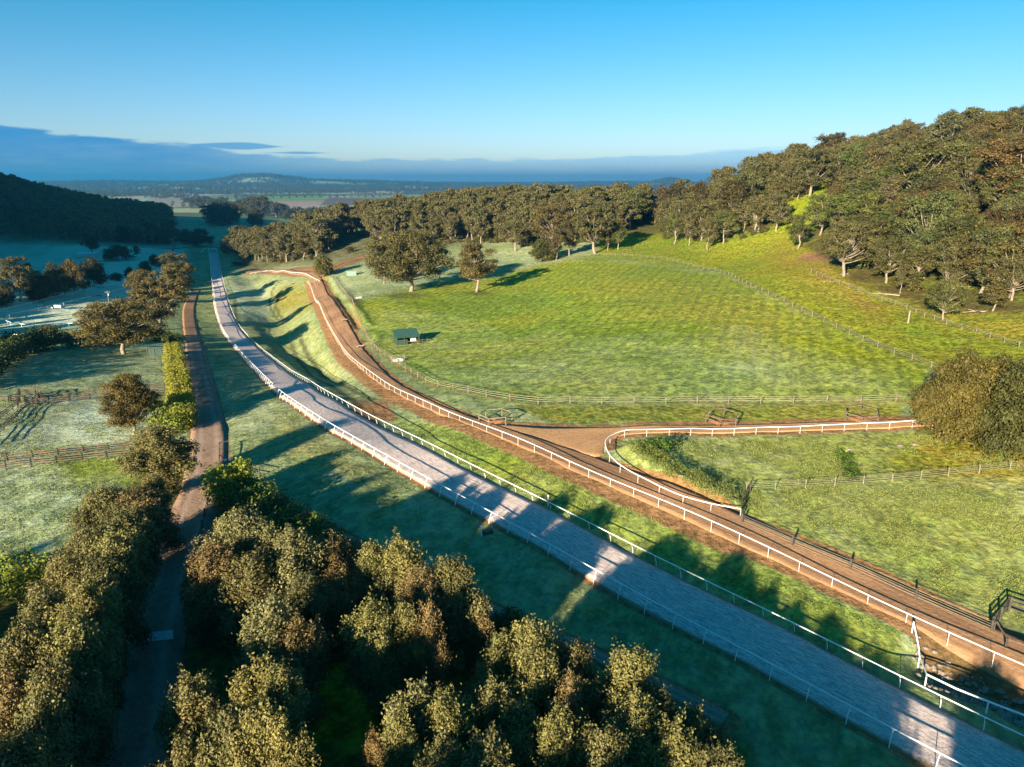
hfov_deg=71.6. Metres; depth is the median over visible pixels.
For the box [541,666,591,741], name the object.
plantation gum
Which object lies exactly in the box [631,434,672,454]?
weed clump
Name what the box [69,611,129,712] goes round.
plantation gum
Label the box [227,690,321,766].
plantation gum
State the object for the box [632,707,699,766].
plantation gum
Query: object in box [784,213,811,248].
gum tree
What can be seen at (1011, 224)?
gum tree
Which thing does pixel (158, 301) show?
gum tree
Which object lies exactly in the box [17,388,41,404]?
timber pen
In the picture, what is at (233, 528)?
plantation gum
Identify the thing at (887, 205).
gum tree
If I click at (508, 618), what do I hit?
green shrub
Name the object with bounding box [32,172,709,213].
distant tree belts
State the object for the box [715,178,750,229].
gum tree
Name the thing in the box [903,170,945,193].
gum tree
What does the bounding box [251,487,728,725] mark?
footpath
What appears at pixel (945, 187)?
gum tree
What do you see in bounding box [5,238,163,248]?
timber fence
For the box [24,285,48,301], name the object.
wattle tree
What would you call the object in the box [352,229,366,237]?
round bush
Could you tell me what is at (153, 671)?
farm road
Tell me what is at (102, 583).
plantation gum
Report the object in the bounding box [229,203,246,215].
wattle tree
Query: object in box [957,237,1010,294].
gum tree
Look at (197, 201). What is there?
wattle tree
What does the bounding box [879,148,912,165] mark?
gum tree
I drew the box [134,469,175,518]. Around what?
plantation gum
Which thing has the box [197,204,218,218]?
wattle tree
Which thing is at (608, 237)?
gum tree
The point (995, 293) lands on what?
gum tree
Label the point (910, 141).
gum tree
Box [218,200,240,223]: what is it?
wattle tree
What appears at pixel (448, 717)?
plantation gum
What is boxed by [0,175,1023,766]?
ground
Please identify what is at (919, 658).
running rail fence
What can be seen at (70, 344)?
dark hedge
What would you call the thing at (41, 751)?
plantation gum
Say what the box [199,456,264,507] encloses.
bush
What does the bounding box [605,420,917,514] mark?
running rail fence
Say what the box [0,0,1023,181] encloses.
sky
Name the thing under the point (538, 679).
plantation gum
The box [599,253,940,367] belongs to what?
timber fence
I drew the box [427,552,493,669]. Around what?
plantation gum
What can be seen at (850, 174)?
gum tree
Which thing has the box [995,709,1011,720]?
boulder
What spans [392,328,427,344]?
field shelter
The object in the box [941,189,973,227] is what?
gum tree
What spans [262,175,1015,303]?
understorey scrub
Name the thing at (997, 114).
gum tree
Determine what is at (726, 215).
gum tree
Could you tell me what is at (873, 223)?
gum tree
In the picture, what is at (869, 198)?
gum tree
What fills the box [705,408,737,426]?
timber guard
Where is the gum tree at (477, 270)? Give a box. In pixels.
[453,241,498,291]
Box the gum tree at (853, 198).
[834,193,862,214]
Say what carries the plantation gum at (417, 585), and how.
on the ground
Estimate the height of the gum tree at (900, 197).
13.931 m
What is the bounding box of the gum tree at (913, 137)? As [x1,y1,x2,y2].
[906,129,929,141]
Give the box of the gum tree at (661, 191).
[650,183,691,206]
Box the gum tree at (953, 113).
[926,108,965,140]
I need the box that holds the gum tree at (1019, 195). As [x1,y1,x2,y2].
[1006,192,1023,203]
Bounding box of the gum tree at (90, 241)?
[78,234,100,251]
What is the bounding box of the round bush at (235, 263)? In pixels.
[230,261,244,265]
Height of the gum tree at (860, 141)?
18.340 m
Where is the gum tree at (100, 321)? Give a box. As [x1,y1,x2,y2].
[66,296,168,353]
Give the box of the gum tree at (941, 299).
[925,277,968,319]
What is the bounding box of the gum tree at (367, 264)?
[365,245,391,283]
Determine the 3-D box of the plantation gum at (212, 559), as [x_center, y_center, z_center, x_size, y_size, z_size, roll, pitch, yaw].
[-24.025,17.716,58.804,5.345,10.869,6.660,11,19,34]
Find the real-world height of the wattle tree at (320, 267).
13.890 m
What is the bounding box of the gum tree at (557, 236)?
[546,228,565,259]
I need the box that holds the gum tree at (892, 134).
[875,130,902,146]
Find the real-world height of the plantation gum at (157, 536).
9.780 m
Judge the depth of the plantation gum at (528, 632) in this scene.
47.98 m
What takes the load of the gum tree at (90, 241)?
on the ground
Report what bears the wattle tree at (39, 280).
on the ground
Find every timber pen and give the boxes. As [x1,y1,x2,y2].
[7,394,19,407]
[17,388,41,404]
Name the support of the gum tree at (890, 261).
on the ground
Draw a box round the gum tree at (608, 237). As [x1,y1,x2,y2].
[602,230,614,250]
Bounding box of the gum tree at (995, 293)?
[980,282,1008,310]
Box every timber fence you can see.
[0,383,164,401]
[0,396,20,419]
[0,397,34,435]
[0,441,132,460]
[0,448,130,469]
[0,605,27,619]
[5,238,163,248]
[26,387,164,403]
[188,487,208,567]
[352,299,910,403]
[356,253,597,299]
[452,239,615,251]
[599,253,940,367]
[740,482,751,517]
[741,513,994,630]
[746,461,1023,489]
[811,268,1023,347]
[993,596,1023,621]
[993,621,1023,647]
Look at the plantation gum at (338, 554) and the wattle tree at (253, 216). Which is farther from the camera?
the wattle tree at (253, 216)
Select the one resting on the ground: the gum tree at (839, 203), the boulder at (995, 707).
the gum tree at (839, 203)
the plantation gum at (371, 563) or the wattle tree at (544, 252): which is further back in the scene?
the wattle tree at (544, 252)
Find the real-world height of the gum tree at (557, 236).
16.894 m
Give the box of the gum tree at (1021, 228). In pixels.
[1015,220,1023,235]
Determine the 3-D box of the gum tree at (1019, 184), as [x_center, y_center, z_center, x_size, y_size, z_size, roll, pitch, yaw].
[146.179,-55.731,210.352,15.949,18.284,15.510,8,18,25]
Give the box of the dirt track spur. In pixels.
[244,269,323,278]
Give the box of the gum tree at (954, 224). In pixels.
[934,215,979,258]
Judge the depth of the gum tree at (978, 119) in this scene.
291.74 m
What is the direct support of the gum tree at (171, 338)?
on the ground
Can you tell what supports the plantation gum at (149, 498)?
on the ground
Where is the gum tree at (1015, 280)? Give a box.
[986,256,1023,300]
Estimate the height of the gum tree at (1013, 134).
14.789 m
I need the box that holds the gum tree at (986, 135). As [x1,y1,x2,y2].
[978,130,1009,144]
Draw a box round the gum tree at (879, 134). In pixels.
[870,129,890,139]
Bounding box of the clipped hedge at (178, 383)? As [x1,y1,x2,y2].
[161,341,198,431]
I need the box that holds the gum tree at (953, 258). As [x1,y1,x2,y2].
[933,234,976,286]
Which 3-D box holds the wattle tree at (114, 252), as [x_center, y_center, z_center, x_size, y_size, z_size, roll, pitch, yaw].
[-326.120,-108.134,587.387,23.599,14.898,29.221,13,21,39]
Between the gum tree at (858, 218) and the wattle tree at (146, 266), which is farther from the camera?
the wattle tree at (146, 266)
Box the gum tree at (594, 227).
[572,202,618,253]
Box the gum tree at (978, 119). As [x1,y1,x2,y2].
[965,113,994,128]
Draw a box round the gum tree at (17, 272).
[0,256,36,300]
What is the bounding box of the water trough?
[391,355,404,361]
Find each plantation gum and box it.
[0,615,85,678]
[0,666,37,738]
[0,717,76,766]
[0,725,22,756]
[0,734,68,766]
[1,701,93,766]
[4,646,129,766]
[7,670,106,766]
[13,581,67,647]
[17,550,90,605]
[26,602,128,721]
[29,643,103,765]
[39,520,101,573]
[39,571,131,710]
[60,480,128,537]
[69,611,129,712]
[70,571,136,680]
[75,549,156,651]
[86,503,162,603]
[87,520,156,633]
[108,500,167,577]
[112,419,205,496]
[113,482,189,553]
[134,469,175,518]
[144,728,218,766]
[145,663,223,765]
[171,546,225,647]
[181,538,243,658]
[183,502,276,559]
[192,693,256,766]
[206,545,288,662]
[225,641,305,708]
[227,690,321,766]
[230,584,319,673]
[242,519,286,560]
[244,653,323,766]
[262,522,327,593]
[269,608,340,736]
[278,565,344,666]
[312,527,359,585]
[321,562,368,662]
[333,585,414,730]
[350,536,405,613]
[358,721,387,766]
[375,699,427,766]
[376,526,426,612]
[377,594,425,702]
[380,667,461,758]
[389,560,456,661]
[409,680,483,755]
[410,593,456,701]
[412,726,472,766]
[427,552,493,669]
[458,715,519,766]
[459,587,495,677]
[465,627,520,706]
[467,667,514,754]
[481,612,570,696]
[494,691,542,766]
[495,630,585,761]
[522,697,594,766]
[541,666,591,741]
[555,633,597,685]
[569,717,633,766]
[577,672,609,729]
[588,636,662,725]
[600,682,660,766]
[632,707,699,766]
[637,675,678,736]
[661,699,730,766]
[690,736,744,766]
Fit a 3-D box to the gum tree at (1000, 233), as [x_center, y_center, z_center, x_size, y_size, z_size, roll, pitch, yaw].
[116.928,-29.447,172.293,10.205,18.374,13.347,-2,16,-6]
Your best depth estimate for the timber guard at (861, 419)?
109.88 m
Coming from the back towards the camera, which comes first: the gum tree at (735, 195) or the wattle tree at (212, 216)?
the wattle tree at (212, 216)
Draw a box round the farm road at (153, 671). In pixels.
[97,290,226,766]
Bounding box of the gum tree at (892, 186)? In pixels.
[876,173,905,203]
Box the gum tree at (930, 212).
[892,190,961,253]
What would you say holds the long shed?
on the ground
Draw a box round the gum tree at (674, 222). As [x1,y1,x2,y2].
[662,211,684,243]
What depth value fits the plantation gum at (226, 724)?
38.08 m
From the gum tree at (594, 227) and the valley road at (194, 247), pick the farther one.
the valley road at (194, 247)
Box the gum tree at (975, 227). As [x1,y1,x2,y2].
[939,216,999,279]
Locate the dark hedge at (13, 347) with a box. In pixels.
[0,324,70,379]
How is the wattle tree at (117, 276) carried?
on the ground
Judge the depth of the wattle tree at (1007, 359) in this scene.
102.15 m
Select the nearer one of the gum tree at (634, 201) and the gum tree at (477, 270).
the gum tree at (477, 270)
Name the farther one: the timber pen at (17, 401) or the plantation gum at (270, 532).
the timber pen at (17, 401)
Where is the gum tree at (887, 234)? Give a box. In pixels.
[866,222,910,272]
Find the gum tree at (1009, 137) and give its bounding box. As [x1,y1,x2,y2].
[1003,133,1023,157]
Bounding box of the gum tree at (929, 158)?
[903,155,941,187]
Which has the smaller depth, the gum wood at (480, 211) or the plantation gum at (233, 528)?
the plantation gum at (233, 528)
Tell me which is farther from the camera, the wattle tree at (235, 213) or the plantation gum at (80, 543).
the wattle tree at (235, 213)
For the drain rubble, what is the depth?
60.15 m
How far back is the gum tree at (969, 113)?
296.76 m
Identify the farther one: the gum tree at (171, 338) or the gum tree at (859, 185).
the gum tree at (859, 185)
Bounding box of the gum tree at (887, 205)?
[868,201,902,218]
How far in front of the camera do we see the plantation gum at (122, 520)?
62.47 m
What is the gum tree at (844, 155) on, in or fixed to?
on the ground
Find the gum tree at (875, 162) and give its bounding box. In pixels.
[861,143,890,173]
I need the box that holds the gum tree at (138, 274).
[121,267,156,296]
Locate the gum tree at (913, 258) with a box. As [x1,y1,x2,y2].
[897,245,941,279]
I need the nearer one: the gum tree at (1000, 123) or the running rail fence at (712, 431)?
the running rail fence at (712, 431)
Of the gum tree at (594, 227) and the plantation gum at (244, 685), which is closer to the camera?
the plantation gum at (244, 685)
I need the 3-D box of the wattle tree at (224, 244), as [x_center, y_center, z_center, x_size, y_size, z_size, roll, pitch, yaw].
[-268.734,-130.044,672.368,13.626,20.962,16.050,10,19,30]
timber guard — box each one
[478,408,511,425]
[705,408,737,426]
[845,405,878,424]
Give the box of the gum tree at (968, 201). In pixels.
[953,193,980,218]
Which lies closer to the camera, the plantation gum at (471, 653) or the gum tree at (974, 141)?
the plantation gum at (471, 653)
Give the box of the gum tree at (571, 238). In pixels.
[561,219,579,255]
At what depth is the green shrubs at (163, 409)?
114.41 m
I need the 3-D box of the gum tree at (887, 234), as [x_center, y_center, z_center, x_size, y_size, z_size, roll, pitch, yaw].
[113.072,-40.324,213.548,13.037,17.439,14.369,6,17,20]
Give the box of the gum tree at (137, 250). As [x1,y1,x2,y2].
[132,246,140,255]
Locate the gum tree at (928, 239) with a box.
[904,227,950,273]
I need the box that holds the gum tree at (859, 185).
[829,177,876,207]
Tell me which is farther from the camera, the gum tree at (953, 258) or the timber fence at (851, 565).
the gum tree at (953, 258)
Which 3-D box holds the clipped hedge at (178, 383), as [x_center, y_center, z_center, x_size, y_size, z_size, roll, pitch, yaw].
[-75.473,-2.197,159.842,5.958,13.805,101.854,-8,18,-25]
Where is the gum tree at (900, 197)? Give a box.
[893,193,917,218]
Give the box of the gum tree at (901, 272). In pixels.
[895,263,911,293]
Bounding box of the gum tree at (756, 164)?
[739,158,771,187]
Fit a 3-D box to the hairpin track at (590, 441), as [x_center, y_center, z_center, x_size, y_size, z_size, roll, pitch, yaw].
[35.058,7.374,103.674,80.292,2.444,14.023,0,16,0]
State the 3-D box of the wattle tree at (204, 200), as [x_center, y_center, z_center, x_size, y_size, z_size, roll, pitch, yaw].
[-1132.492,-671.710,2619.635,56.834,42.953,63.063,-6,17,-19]
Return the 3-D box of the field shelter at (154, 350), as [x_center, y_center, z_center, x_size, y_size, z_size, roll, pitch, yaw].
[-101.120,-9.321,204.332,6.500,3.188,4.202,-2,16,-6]
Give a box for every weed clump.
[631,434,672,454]
[834,448,862,479]
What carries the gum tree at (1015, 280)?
on the ground
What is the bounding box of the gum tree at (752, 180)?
[722,173,767,216]
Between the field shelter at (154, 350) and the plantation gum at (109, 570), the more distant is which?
the field shelter at (154, 350)
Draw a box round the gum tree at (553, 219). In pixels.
[525,204,569,237]
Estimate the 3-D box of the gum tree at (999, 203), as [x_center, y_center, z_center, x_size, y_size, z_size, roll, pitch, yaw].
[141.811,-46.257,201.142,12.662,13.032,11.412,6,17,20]
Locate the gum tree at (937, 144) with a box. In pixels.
[932,141,947,155]
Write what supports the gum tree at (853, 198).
on the ground
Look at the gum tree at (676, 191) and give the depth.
417.00 m
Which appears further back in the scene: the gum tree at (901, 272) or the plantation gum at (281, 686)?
the gum tree at (901, 272)
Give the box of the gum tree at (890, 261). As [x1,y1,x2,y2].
[866,235,914,282]
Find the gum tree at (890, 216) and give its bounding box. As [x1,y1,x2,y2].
[850,206,901,269]
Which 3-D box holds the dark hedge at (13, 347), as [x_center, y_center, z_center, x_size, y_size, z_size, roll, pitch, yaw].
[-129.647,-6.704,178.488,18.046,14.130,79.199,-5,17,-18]
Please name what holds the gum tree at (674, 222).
on the ground
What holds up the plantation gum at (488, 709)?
on the ground
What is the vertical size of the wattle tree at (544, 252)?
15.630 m
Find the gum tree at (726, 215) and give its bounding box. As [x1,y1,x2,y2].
[709,209,740,243]
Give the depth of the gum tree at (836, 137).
385.50 m
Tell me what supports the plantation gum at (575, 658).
on the ground
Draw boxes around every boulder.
[986,704,999,710]
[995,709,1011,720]
[1000,708,1023,719]
[1012,718,1023,728]
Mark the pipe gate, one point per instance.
(219, 450)
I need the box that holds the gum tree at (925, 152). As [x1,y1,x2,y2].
[884,139,965,189]
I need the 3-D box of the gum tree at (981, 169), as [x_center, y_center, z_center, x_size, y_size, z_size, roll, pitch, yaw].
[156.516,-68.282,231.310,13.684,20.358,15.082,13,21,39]
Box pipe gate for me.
[218,440,228,468]
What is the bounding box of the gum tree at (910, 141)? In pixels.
[901,139,913,149]
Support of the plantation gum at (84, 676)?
on the ground
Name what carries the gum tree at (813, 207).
on the ground
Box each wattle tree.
[0,283,16,306]
[21,268,58,296]
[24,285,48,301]
[33,261,71,297]
[57,257,87,291]
[78,255,110,286]
[100,244,136,260]
[108,224,132,241]
[109,272,123,280]
[123,229,142,243]
[123,266,136,278]
[137,260,153,274]
[146,227,168,243]
[148,253,158,265]
[177,228,190,243]
[184,234,201,245]
[188,197,195,203]
[189,228,214,245]
[194,196,205,206]
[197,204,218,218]
[198,196,209,204]
[203,200,234,225]
[212,196,230,204]
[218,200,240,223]
[219,237,231,253]
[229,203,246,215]
[233,198,243,210]
[240,196,255,214]
[244,195,270,216]
[246,208,265,225]
[263,200,273,214]
[269,202,279,216]
[274,204,289,217]
[282,209,294,219]
[313,254,335,275]
[528,235,563,261]
[904,344,1013,453]
[965,356,1023,463]
[979,349,1023,389]
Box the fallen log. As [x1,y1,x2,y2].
[872,291,899,295]
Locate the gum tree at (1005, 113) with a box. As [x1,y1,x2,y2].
[999,111,1012,117]
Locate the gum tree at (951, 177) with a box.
[941,172,963,186]
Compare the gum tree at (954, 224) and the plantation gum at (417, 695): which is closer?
the plantation gum at (417, 695)
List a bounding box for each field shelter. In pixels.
[146,346,163,355]
[346,271,355,275]
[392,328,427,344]
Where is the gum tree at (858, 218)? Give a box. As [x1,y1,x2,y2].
[842,213,865,228]
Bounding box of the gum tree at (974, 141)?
[947,136,987,176]
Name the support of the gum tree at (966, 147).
on the ground
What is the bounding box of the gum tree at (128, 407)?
[92,371,163,434]
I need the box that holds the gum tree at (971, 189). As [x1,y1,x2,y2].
[956,172,990,205]
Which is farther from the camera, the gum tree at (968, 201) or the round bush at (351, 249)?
the round bush at (351, 249)
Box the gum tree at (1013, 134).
[999,131,1023,141]
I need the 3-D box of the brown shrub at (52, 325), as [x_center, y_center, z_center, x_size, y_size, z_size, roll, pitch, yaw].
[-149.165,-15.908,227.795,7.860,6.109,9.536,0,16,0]
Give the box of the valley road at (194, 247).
[166,246,220,248]
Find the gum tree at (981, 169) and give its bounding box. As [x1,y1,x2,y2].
[974,143,1017,198]
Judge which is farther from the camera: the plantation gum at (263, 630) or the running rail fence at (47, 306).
the running rail fence at (47, 306)
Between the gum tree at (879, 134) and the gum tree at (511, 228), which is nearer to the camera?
the gum tree at (879, 134)
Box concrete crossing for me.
[123,630,173,643]
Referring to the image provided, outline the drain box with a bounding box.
[482,528,492,535]
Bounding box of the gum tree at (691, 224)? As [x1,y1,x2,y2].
[681,212,697,245]
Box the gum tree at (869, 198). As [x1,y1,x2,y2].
[843,191,886,220]
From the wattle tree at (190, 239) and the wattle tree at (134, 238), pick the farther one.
the wattle tree at (190, 239)
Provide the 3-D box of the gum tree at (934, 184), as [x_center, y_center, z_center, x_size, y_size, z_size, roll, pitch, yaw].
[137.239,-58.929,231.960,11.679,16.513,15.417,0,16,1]
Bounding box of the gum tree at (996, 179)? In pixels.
[986,160,1015,200]
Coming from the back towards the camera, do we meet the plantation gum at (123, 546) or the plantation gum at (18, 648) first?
the plantation gum at (123, 546)
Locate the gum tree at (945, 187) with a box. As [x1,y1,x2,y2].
[936,182,959,217]
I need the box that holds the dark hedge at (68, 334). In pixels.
[52,328,86,340]
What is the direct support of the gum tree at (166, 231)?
on the ground
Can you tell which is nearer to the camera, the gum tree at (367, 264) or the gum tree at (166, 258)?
the gum tree at (367, 264)
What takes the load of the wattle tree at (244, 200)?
on the ground
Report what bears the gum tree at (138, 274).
on the ground
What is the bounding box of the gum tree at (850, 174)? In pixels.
[834,167,879,190]
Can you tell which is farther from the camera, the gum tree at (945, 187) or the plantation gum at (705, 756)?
the gum tree at (945, 187)
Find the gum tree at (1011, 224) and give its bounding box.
[988,221,1021,246]
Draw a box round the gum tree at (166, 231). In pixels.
[157,218,181,251]
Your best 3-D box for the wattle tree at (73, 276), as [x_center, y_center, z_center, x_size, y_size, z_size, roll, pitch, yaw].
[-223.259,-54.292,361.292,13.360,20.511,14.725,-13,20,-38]
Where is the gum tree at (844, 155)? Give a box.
[835,144,868,168]
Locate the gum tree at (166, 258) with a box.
[153,252,193,274]
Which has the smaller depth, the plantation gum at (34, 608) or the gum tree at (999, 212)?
the plantation gum at (34, 608)
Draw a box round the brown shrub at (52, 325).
[32,324,60,342]
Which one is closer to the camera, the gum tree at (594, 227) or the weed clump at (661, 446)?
the weed clump at (661, 446)
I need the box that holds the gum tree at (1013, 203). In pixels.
[983,196,1023,233]
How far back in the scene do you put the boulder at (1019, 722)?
54.89 m
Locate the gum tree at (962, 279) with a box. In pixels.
[958,252,992,285]
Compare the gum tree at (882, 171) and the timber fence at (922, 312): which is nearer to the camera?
the timber fence at (922, 312)
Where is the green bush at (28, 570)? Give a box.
[0,548,51,607]
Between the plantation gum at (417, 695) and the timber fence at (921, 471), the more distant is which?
the timber fence at (921, 471)
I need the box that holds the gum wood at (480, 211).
[224,110,1020,283]
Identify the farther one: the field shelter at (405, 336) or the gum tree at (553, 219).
the gum tree at (553, 219)
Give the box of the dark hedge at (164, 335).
[151,328,184,342]
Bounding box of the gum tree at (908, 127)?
[891,118,925,140]
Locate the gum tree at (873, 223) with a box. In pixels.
[852,218,908,269]
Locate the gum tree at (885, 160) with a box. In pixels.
[875,155,907,177]
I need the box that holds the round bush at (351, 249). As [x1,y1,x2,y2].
[343,246,355,252]
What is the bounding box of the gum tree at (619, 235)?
[610,223,626,249]
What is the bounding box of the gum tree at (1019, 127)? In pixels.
[998,115,1023,137]
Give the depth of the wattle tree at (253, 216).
984.46 m
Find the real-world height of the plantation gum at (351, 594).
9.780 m
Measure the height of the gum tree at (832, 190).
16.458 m
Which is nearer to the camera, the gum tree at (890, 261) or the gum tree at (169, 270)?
the gum tree at (890, 261)
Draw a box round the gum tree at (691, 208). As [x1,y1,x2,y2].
[675,190,714,238]
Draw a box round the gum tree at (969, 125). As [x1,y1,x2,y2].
[958,122,984,131]
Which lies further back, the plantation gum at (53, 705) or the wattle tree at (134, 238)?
the wattle tree at (134, 238)
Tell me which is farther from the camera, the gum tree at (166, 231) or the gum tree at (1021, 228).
the gum tree at (166, 231)
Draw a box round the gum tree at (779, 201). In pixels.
[761,191,794,230]
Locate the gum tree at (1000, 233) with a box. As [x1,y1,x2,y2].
[970,224,1020,297]
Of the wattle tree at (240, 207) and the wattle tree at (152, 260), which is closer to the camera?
the wattle tree at (152, 260)
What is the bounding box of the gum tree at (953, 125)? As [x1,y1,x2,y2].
[920,112,966,155]
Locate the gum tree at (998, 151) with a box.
[969,133,1023,199]
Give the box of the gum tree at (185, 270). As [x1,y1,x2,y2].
[163,261,195,292]
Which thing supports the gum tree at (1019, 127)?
on the ground
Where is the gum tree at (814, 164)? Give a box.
[787,146,835,195]
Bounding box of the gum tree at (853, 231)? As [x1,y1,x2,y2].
[820,220,884,275]
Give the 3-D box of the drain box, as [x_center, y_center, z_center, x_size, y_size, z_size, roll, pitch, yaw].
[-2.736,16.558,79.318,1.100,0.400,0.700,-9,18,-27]
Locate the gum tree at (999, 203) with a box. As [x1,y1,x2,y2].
[986,196,1015,217]
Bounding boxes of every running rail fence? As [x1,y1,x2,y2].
[0,281,122,310]
[5,288,121,325]
[209,255,967,766]
[217,252,1023,735]
[254,270,319,280]
[309,283,1023,666]
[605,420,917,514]
[911,622,926,685]
[924,674,1023,715]
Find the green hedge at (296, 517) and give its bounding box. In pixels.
[211,475,376,577]
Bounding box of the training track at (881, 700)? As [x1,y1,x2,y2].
[209,252,1023,766]
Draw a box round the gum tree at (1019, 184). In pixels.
[974,163,1023,207]
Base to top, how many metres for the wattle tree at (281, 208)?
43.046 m
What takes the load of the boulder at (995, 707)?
on the drain rubble
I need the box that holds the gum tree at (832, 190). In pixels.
[822,181,851,209]
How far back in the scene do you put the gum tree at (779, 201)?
306.35 m
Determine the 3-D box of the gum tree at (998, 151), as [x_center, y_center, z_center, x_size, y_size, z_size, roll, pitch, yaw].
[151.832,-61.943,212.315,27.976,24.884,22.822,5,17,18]
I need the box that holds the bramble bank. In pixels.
[626,439,739,504]
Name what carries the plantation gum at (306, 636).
on the ground
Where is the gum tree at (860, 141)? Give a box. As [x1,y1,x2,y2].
[846,137,876,151]
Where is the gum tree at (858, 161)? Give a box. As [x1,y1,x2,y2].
[837,152,873,192]
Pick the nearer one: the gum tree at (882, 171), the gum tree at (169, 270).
the gum tree at (882, 171)
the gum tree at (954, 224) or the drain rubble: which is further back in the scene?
the gum tree at (954, 224)
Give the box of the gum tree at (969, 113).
[959,106,998,129]
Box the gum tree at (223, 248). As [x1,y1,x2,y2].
[218,234,236,259]
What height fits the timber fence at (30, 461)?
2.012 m
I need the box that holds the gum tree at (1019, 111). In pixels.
[1007,104,1023,114]
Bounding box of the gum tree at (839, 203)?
[814,191,864,227]
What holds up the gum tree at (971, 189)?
on the ground
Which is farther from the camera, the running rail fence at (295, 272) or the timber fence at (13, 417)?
the running rail fence at (295, 272)
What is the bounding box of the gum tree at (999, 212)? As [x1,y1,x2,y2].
[982,206,1023,241]
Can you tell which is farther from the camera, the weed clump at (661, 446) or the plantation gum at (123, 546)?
the weed clump at (661, 446)
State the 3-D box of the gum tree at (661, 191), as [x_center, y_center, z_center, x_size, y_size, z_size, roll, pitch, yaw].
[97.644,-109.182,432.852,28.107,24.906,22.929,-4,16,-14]
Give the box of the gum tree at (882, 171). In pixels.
[871,167,906,204]
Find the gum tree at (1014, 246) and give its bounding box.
[979,235,1023,297]
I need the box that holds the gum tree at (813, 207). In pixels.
[802,193,837,235]
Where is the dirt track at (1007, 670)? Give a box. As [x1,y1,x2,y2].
[307,255,1023,688]
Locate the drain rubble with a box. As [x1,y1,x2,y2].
[912,636,1023,710]
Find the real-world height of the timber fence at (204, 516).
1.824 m
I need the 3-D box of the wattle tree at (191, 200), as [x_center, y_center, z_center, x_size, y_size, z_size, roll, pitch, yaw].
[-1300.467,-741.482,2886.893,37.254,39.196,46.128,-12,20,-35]
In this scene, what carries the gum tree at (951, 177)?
on the ground
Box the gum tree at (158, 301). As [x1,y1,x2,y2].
[123,277,189,322]
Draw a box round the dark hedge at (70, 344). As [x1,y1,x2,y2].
[63,333,120,347]
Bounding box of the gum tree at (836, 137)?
[813,131,848,150]
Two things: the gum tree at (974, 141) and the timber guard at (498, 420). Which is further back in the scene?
the gum tree at (974, 141)
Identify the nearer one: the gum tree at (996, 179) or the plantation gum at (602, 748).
the plantation gum at (602, 748)
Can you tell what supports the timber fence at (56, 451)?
on the ground
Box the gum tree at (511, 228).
[498,219,533,250]
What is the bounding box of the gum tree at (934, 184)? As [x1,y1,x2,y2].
[912,177,949,195]
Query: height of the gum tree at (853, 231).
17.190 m
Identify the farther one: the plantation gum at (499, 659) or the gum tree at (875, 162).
the gum tree at (875, 162)
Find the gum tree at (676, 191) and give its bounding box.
[657,184,690,211]
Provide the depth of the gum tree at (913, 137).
297.25 m
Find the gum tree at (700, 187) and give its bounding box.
[690,178,711,205]
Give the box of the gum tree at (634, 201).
[615,187,652,228]
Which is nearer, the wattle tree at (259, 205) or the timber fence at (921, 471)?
the timber fence at (921, 471)
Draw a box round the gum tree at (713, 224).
[695,217,720,249]
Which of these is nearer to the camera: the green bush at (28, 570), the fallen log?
the green bush at (28, 570)
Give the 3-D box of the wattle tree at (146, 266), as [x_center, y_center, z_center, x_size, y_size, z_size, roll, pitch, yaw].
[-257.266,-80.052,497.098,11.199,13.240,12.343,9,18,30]
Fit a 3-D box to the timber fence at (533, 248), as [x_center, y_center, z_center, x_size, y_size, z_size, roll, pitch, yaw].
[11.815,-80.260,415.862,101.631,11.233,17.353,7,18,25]
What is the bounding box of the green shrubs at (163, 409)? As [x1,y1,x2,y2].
[145,400,197,432]
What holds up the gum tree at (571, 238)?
on the ground
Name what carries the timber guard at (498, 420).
on the dirt track at (1007, 670)
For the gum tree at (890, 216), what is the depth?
214.07 m
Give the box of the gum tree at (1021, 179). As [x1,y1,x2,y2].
[1013,164,1023,193]
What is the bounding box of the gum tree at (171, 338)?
[167,335,175,342]
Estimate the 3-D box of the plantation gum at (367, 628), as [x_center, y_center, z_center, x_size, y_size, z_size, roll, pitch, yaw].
[-9.335,19.663,51.592,5.740,11.589,6.418,14,21,41]
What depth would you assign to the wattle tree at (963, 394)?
96.92 m
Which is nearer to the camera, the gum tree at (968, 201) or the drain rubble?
the drain rubble
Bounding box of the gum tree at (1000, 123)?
[979,115,1018,138]
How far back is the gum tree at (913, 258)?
192.51 m
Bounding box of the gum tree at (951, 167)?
[936,153,963,182]
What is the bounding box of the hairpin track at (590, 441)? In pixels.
[496,418,937,456]
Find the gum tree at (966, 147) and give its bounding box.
[949,140,975,182]
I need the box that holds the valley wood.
[0,172,177,243]
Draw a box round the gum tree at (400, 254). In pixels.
[361,228,456,291]
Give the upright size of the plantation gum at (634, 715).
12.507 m
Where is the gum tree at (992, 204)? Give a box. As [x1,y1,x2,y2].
[988,200,1000,226]
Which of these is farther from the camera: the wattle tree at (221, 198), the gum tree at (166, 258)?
the wattle tree at (221, 198)
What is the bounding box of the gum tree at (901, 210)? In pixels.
[895,190,938,227]
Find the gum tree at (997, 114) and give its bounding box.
[983,111,1006,128]
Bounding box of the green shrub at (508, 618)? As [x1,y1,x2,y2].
[490,605,524,636]
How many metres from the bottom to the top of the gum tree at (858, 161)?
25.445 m
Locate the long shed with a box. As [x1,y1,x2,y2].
[76,252,98,257]
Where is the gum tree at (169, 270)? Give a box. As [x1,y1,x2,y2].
[147,263,189,310]
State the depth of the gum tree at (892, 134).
316.15 m

